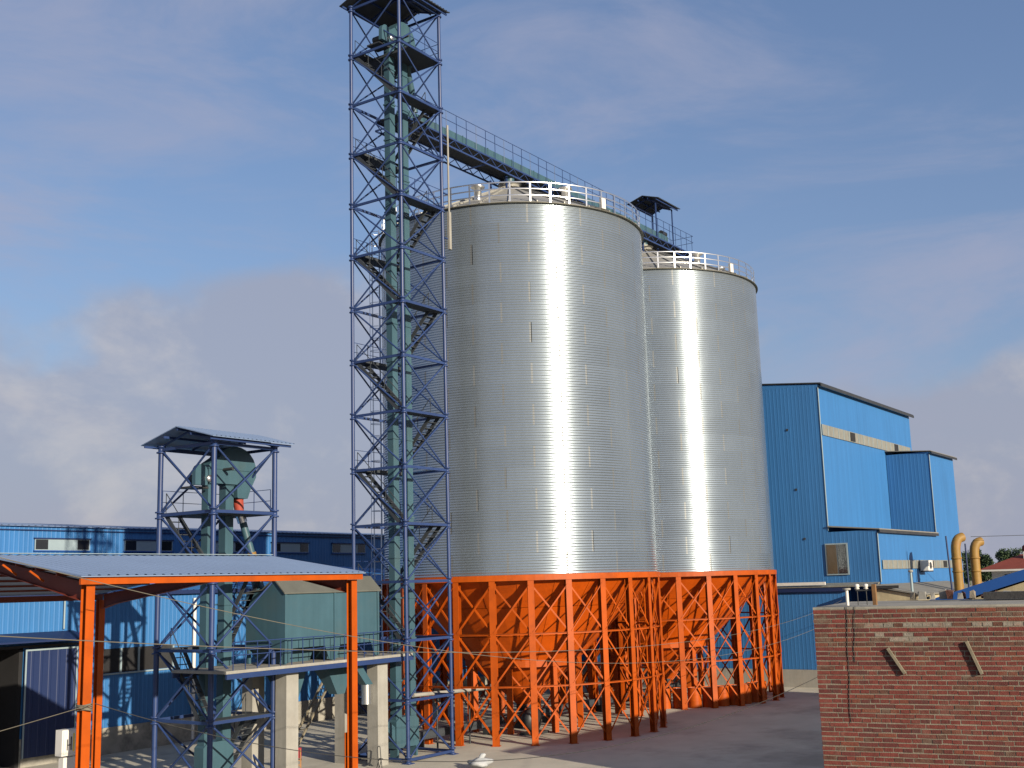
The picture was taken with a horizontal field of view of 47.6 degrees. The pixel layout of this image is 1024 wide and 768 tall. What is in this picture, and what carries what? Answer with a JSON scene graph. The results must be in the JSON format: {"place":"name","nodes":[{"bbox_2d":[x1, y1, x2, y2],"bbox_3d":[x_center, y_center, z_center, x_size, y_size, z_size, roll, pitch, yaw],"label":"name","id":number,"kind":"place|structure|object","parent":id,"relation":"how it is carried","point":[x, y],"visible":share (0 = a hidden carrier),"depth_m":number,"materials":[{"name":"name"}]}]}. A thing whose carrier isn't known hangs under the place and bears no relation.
{"place":"outdoors","nodes":[
{"label":"outdoors","id":0,"kind":"place"},
{"bbox_2d":[298,748,301,767],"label":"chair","id":1,"kind":"object","parent":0,"point":[299,754],"visible":0.43,"depth_m":53.71,"materials":[{"name":"brown wood"}]},
{"bbox_2d":[377,746,382,766],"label":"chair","id":2,"kind":"object","parent":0,"point":[379,758],"visible":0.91,"depth_m":53.48,"materials":[{"name":"metal"}]},
{"bbox_2d":[0,682,823,767],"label":"concrete yard","id":3,"kind":"structure","parent":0,"point":[786,731],"depth_m":59.93,"materials":[{"name":"grey concrete"}]},
{"bbox_2d":[55,727,75,767],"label":"meter cabinet","id":4,"kind":"object","parent":3,"relation":"on","point":[65,742],"visible":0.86,"depth_m":30.42,"materials":[{"name":"white metal"}]},
{"bbox_2d":[0,553,365,767],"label":"orange canopy","id":5,"kind":"object","parent":3,"relation":"on","point":[167,573],"visible":0.99,"depth_m":36.00,"materials":[{"name":"metal"}]},
{"bbox_2d":[0,704,90,731],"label":"overhead wire","id":6,"kind":"object","parent":5,"relation":"attached to","point":[44,718],"visible":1,"depth_m":28.16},
{"bbox_2d":[95,677,816,761],"bbox_3d":[1.416,9.514,34.967,26.422,3.232,0.020,2,-11,-22],"label":"overhead wire","id":7,"kind":"object","parent":5,"relation":"attached to","point":[440,761],"visible":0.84,"depth_m":33.23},
{"bbox_2d":[0,522,384,568],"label":"factory hall","id":8,"kind":"structure","parent":3,"relation":"on","point":[330,548],"depth_m":105.63,"materials":[{"name":"blue metal"}]},
{"bbox_2d":[33,538,91,551],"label":"window","id":9,"kind":"structure","parent":8,"relation":"in","point":[41,544],"depth_m":97.19,"materials":[{"name":"white glass"}]},
{"bbox_2d":[123,539,173,551],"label":"window","id":10,"kind":"structure","parent":8,"relation":"in","point":[130,545],"depth_m":103.93,"materials":[{"name":"grey glass"}]},
{"bbox_2d":[216,541,245,552],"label":"window","id":11,"kind":"structure","parent":8,"relation":"in","point":[237,546],"depth_m":112.60,"materials":[{"name":"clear glass"}]},
{"bbox_2d":[270,542,309,552],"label":"window","id":12,"kind":"structure","parent":8,"relation":"in","point":[282,547],"depth_m":118.77,"materials":[{"name":"grey glass"}]},
{"bbox_2d":[331,543,366,553],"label":"window","id":13,"kind":"structure","parent":8,"relation":"in","point":[337,548],"depth_m":125.29,"materials":[{"name":"grey glass"}]},
{"bbox_2d":[141,426,294,767],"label":"lattice tower","id":14,"kind":"structure","parent":3,"relation":"on","point":[191,440],"depth_m":50.06,"materials":[{"name":"blue metal"}]},
{"bbox_2d":[181,446,263,767],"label":"bucket elevator","id":15,"kind":"object","parent":3,"relation":"on","point":[229,478],"visible":0.52,"depth_m":50.72,"materials":[{"name":"teal paint"}]},
{"bbox_2d":[0,566,490,767],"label":"factory building","id":16,"kind":"structure","parent":3,"relation":"on","point":[38,679],"depth_m":61.90,"materials":[{"name":"metal"}]},
{"bbox_2d":[21,646,78,758],"bbox_3d":[-23.280,15.987,58.503,0.090,5.230,2.980,-8,-12,34],"label":"sliding door","id":17,"kind":"structure","parent":16,"relation":"in","point":[50,674],"depth_m":58.36,"materials":[{"name":"blue metal"}]},
{"bbox_2d":[103,648,119,673],"bbox_3d":[-21.424,14.792,62.000,0.030,1.270,1.060,-8,-12,34],"label":"window","id":18,"kind":"structure","parent":16,"relation":"in","point":[111,664],"depth_m":62.02,"materials":[{"name":"grey glass"}]},
{"bbox_2d":[122,647,137,671],"bbox_3d":[-20.761,14.935,62.941,0.030,1.270,1.060,-8,-12,34],"label":"window","id":19,"kind":"structure","parent":16,"relation":"in","point":[129,655],"depth_m":62.96,"materials":[{"name":"grey glass"}]},
{"bbox_2d":[140,646,153,669],"bbox_3d":[-20.098,15.079,63.882,0.030,1.270,1.060,-8,-12,34],"label":"window","id":20,"kind":"structure","parent":16,"relation":"in","point":[146,657],"depth_m":63.84,"materials":[{"name":"grey glass"}]},
{"bbox_2d":[159,645,171,668],"bbox_3d":[-19.435,15.222,64.823,0.030,1.270,1.060,-8,-12,34],"label":"window","id":21,"kind":"structure","parent":16,"relation":"in","point":[166,655],"depth_m":64.85,"materials":[{"name":"glass"}]},
{"bbox_2d":[172,629,413,767],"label":"raised platform","id":22,"kind":"structure","parent":3,"relation":"on","point":[286,715],"depth_m":51.15,"materials":[{"name":"concrete"}]},
{"bbox_2d":[244,576,380,697],"bbox_3d":[-9.078,11.624,53.440,2.580,5.390,6.360,-8,-12,34],"label":"grain bin","id":23,"kind":"object","parent":22,"relation":"on","point":[301,603],"visible":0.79,"depth_m":52.01,"materials":[{"name":"teal metal"}]},
{"bbox_2d":[357,665,372,704],"bbox_3d":[-7.113,14.069,54.345,0.480,1.870,1.320,-8,-12,34],"label":"chute","id":24,"kind":"object","parent":22,"relation":"hanging from","point":[364,682],"visible":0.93,"depth_m":54.39,"materials":[{"name":"teal paint"}]},
{"bbox_2d":[298,682,326,746],"bbox_3d":[-10.989,17.945,63.283,0.650,3.262,2.628,-8,-12,34],"label":"wooden ladder","id":25,"kind":"object","parent":3,"relation":"on","point":[313,713],"visible":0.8,"depth_m":63.31,"materials":[{"name":"brown wood"}]},
{"bbox_2d":[367,22,418,757],"bbox_3d":[-5.635,-0.744,60.371,1.679,38.720,4.392,-8,-12,34],"label":"bucket elevator","id":26,"kind":"object","parent":3,"relation":"on","point":[397,728],"visible":0.72,"depth_m":59.81,"materials":[{"name":"teal paint"}]},
{"bbox_2d":[339,0,458,764],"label":"lattice tower","id":27,"kind":"structure","parent":3,"relation":"on","point":[379,13],"depth_m":60.16,"materials":[{"name":"blue metal"}]},
{"bbox_2d":[442,125,451,249],"bbox_3d":[-3.529,-10.665,62.593,0.190,7.000,0.460,-8,-12,34],"label":"pale pole","id":28,"kind":"object","parent":27,"relation":"attached to","point":[449,235],"visible":1,"depth_m":62.44,"materials":[{"name":"metal"}]},
{"bbox_2d":[375,100,693,260],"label":"conveyor bridge","id":29,"kind":"structure","parent":27,"relation":"attached to","point":[476,156],"depth_m":71.76,"materials":[{"name":"teal paint"}]},
{"bbox_2d":[627,195,679,244],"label":"drive shelter","id":30,"kind":"object","parent":29,"relation":"on","point":[651,205],"visible":0.95,"depth_m":89.47,"materials":[{"name":"blue paint"}]},
{"bbox_2d":[659,230,667,241],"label":"drive motor","id":31,"kind":"object","parent":29,"relation":"on","point":[664,233],"visible":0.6,"depth_m":89.33,"materials":[{"name":"metal"}]},
{"bbox_2d":[412,686,490,751],"bbox_3d":[-2.822,17.249,60.255,0.200,3.075,8.467,-7,-11,27],"label":"feed pipe","id":32,"kind":"object","parent":3,"relation":"on","point":[443,691],"visible":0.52,"depth_m":59.36,"materials":[{"name":"metal"}]},
{"bbox_2d":[467,753,493,767],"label":"sack","id":33,"kind":"object","parent":3,"relation":"on","point":[482,762],"visible":0.93,"depth_m":52.35,"materials":[{"name":"white fabric"}]},
{"bbox_2d":[369,181,667,746],"bbox_3d":[0.306,3.637,70.382,16.526,33.160,16.528,-8,-12,34],"label":"grain silo","id":34,"kind":"object","parent":3,"relation":"on","point":[553,549],"visible":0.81,"depth_m":63.69,"materials":[{"name":"silver metal"}]},
{"bbox_2d":[519,708,548,735],"bbox_3d":[1.085,18.696,64.419,1.200,1.420,1.620,-8,-12,34],"label":"fan unit","id":35,"kind":"object","parent":3,"relation":"on","point":[527,718],"visible":0.49,"depth_m":63.83,"materials":[{"name":"metal"}]},
{"bbox_2d":[419,683,678,746],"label":"discharge conveyor","id":36,"kind":"object","parent":3,"relation":"on","point":[445,730],"visible":0.41,"depth_m":65.45,"materials":[{"name":"metal"}]},
{"bbox_2d":[657,688,671,708],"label":"oil drum","id":37,"kind":"object","parent":3,"relation":"on","point":[668,698],"visible":0.41,"depth_m":74.92,"materials":[{"name":"orange paint"}]},
{"bbox_2d":[549,245,784,709],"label":"grain silo","id":38,"kind":"object","parent":3,"relation":"on","point":[715,559],"visible":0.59,"depth_m":78.23,"materials":[{"name":"silver metal"}]},
{"bbox_2d":[672,687,681,708],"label":"oil drum","id":39,"kind":"object","parent":3,"relation":"on","point":[677,703],"visible":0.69,"depth_m":74.86,"materials":[{"name":"orange paint"}]},
{"bbox_2d":[687,687,701,707],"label":"oil drum","id":40,"kind":"object","parent":3,"relation":"on","point":[695,701],"visible":0.92,"depth_m":74.92,"materials":[{"name":"orange paint"}]},
{"bbox_2d":[702,686,711,706],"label":"oil drum","id":41,"kind":"object","parent":3,"relation":"on","point":[706,701],"visible":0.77,"depth_m":75.14,"materials":[{"name":"orange paint"}]},
{"bbox_2d":[717,685,729,705],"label":"oil drum","id":42,"kind":"object","parent":3,"relation":"on","point":[723,700],"visible":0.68,"depth_m":75.45,"materials":[{"name":"orange paint"}]},
{"bbox_2d":[728,684,737,704],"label":"oil drum","id":43,"kind":"object","parent":3,"relation":"on","point":[733,698],"visible":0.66,"depth_m":75.90,"materials":[{"name":"orange paint"}]},
{"bbox_2d":[744,683,751,703],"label":"oil drum","id":44,"kind":"object","parent":3,"relation":"on","point":[748,698],"visible":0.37,"depth_m":76.46,"materials":[{"name":"orange paint"}]},
{"bbox_2d":[746,682,758,702],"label":"oil drum","id":45,"kind":"object","parent":3,"relation":"on","point":[755,695],"visible":0.59,"depth_m":77.10,"materials":[{"name":"orange paint"}]},
{"bbox_2d":[566,382,963,687],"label":"mill building","id":46,"kind":"structure","parent":3,"relation":"on","point":[861,492],"depth_m":90.72,"materials":[{"name":"metal"}]},
{"bbox_2d":[825,543,849,574],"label":"window","id":47,"kind":"structure","parent":46,"relation":"in","point":[837,560],"depth_m":87.24,"materials":[{"name":"brown glass"}]},
{"bbox_2d":[920,560,932,571],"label":"air conditioner","id":48,"kind":"object","parent":46,"relation":"attached to","point":[926,565],"visible":1,"depth_m":93.42,"materials":[{"name":"white paint"}]},
{"bbox_2d":[908,569,913,591],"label":"vent pipe","id":49,"kind":"object","parent":3,"relation":"on","point":[910,571],"visible":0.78,"depth_m":82.47,"materials":[{"name":"metal"}]},
{"bbox_2d":[813,589,1023,767],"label":"brick building","id":50,"kind":"structure","parent":3,"relation":"on","point":[942,702],"depth_m":15.47,"materials":[{"name":"brick"}]},
{"bbox_2d":[0,557,813,662],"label":"overhead wire","id":51,"kind":"object","parent":50,"relation":"attached to","point":[321,630],"visible":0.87,"depth_m":34.36,"materials":[{"name":"grey metal"}]},
{"bbox_2d":[0,600,841,652],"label":"overhead wire","id":52,"kind":"object","parent":50,"relation":"attached to","point":[328,650],"visible":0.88,"depth_m":25.04,"materials":[{"name":"grey metal"}]},
{"bbox_2d":[842,588,850,605],"bbox_3d":[4.657,2.957,16.123,0.105,0.238,0.110,-8,-12,34],"label":"white post","id":53,"kind":"object","parent":50,"relation":"on","point":[846,596],"visible":1,"depth_m":16.10,"materials":[{"name":"metal"}]},
{"bbox_2d":[846,606,850,719],"bbox_3d":[4.602,3.829,15.866,0.066,1.550,0.008,-6,-11,24],"label":"wall cable","id":54,"kind":"object","parent":50,"relation":"attached to","point":[848,661],"depth_m":15.87,"materials":[{"name":"black rubber"}]},
{"bbox_2d":[853,610,854,661],"bbox_3d":[4.695,3.424,15.887,0.068,0.751,0.008,-6,-11,24],"label":"wall cable","id":55,"kind":"object","parent":50,"relation":"attached to","point":[854,637],"depth_m":15.88,"materials":[{"name":"black rubber"}]},
{"bbox_2d":[854,584,871,604],"bbox_3d":[4.870,2.911,16.052,0.245,0.293,0.069,-6,-11,24],"label":"insulator rack","id":56,"kind":"object","parent":50,"relation":"on","point":[865,586],"visible":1,"depth_m":16.05,"materials":[{"name":"ceramic"}]},
{"bbox_2d":[871,584,877,604],"bbox_3d":[4.991,2.899,15.974,0.050,0.283,0.050,-8,-12,34],"label":"wooden post","id":57,"kind":"object","parent":50,"relation":"on","point":[874,594],"visible":1,"depth_m":15.96,"materials":[{"name":"brown wood"}]},
{"bbox_2d":[887,648,905,673],"bbox_3d":[5.165,3.722,15.593,0.230,0.353,0.045,-7,-11,27],"label":"wooden batten","id":58,"kind":"object","parent":50,"relation":"attached to","point":[896,661],"visible":1,"depth_m":15.57,"materials":[{"name":"brown wood"}]},
{"bbox_2d":[965,641,983,674],"bbox_3d":[6.053,3.584,15.194,0.188,0.432,0.055,-7,-11,27],"label":"wooden batten","id":59,"kind":"object","parent":50,"relation":"attached to","point":[974,657],"visible":1,"depth_m":15.17,"materials":[{"name":"brown wood"}]},
{"bbox_2d":[871,581,971,600],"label":"cream store","id":60,"kind":"structure","parent":3,"relation":"on","point":[936,587],"depth_m":83.80,"materials":[{"name":"paint"}]},
{"bbox_2d":[945,536,952,589],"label":"steel pole","id":61,"kind":"object","parent":3,"relation":"on","point":[949,563],"visible":0.41,"depth_m":88.33,"materials":[{"name":"metal"}]},
{"bbox_2d":[951,533,965,590],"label":"vent duct","id":62,"kind":"object","parent":3,"relation":"on","point":[958,539],"visible":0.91,"depth_m":88.39,"materials":[{"name":"yellow metal"}]},
{"bbox_2d":[964,544,969,586],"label":"steel pole","id":63,"kind":"object","parent":3,"relation":"on","point":[967,566],"visible":0.41,"depth_m":89.19,"materials":[{"name":"metal"}]},
{"bbox_2d":[0,0,1023,569],"label":"sky","id":64,"kind":"structure","parent":0,"point":[175,174],"materials":[{"name":"blue"}]},
{"bbox_2d":[969,537,983,585],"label":"vent duct","id":65,"kind":"object","parent":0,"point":[974,557],"visible":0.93,"depth_m":89.16,"materials":[{"name":"yellow metal"}]},
{"bbox_2d":[935,569,1023,599],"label":"gabled building","id":66,"kind":"structure","parent":0,"point":[1014,581],"depth_m":38.68,"materials":[{"name":"beige paint"}]},
{"bbox_2d":[971,535,1020,536],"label":"overhead wire","id":67,"kind":"object","parent":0,"point":[1005,535],"visible":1,"depth_m":88.75,"materials":[{"name":"grey metal"}]},
{"label":"ground","id":68,"kind":"structure","parent":0,"visible":0},
{"bbox_2d":[961,552,970,583],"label":"tree","id":69,"kind":"object","parent":68,"relation":"on","point":[964,567],"visible":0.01,"depth_m":148.40,"materials":[{"name":"green plant"}]},
{"bbox_2d":[961,549,995,584],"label":"tree","id":70,"kind":"object","parent":68,"relation":"on","point":[985,559],"visible":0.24,"depth_m":140.12,"materials":[{"name":"green plant"}]},
{"bbox_2d":[980,547,1022,565],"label":"tree","id":71,"kind":"object","parent":68,"relation":"on","point":[1002,555],"visible":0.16,"depth_m":139.58,"materials":[{"name":"green plant"}]},
{"bbox_2d":[981,545,1023,578],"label":"tiled house","id":72,"kind":"structure","parent":68,"relation":"on","point":[1008,566],"depth_m":112.93,"materials":[{"name":"red tile"}]}
]}

